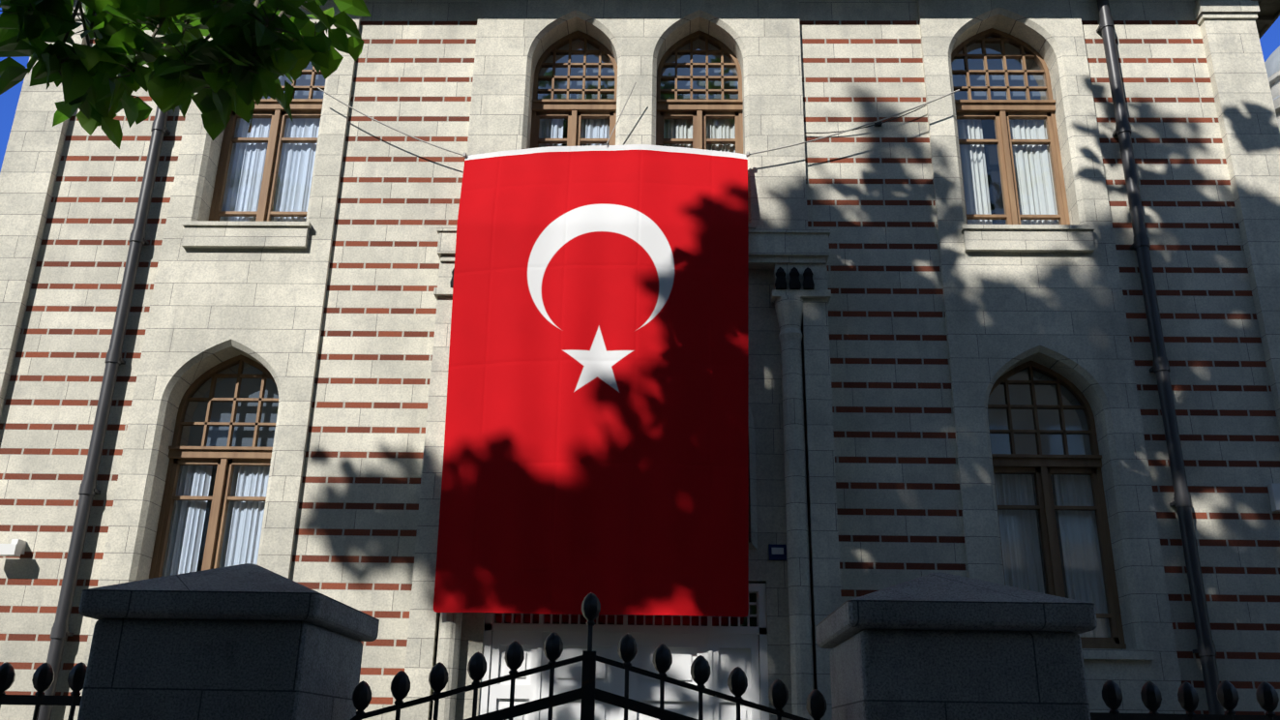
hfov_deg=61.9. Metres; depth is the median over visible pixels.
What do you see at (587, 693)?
iron gate
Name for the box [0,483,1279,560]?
wall fittings
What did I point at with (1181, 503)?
downpipes and cables
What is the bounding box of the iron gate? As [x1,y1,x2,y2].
[350,592,826,719]
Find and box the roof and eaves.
[1250,0,1279,38]
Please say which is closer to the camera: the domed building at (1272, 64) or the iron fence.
the iron fence
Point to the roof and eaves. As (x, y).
(1268, 14)
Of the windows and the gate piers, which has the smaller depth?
the gate piers
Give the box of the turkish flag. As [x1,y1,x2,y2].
[433,144,748,616]
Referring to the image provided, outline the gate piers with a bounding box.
[77,563,1097,719]
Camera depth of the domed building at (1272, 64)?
28.92 m
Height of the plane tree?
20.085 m
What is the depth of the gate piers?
4.07 m
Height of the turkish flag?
4.850 m
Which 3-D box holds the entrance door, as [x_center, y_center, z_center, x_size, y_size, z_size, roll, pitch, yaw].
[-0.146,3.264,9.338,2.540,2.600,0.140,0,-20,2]
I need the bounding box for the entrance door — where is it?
[478,583,769,719]
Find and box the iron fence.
[0,661,1279,719]
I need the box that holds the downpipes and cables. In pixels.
[37,0,1224,719]
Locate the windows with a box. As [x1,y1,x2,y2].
[148,28,1126,649]
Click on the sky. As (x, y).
(1269, 42)
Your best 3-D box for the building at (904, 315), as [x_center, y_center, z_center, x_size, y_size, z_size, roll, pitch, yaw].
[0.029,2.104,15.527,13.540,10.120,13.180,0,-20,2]
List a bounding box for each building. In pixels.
[0,0,1279,719]
[1264,45,1279,131]
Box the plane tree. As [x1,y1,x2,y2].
[0,0,371,148]
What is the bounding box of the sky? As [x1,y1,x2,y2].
[0,7,1279,172]

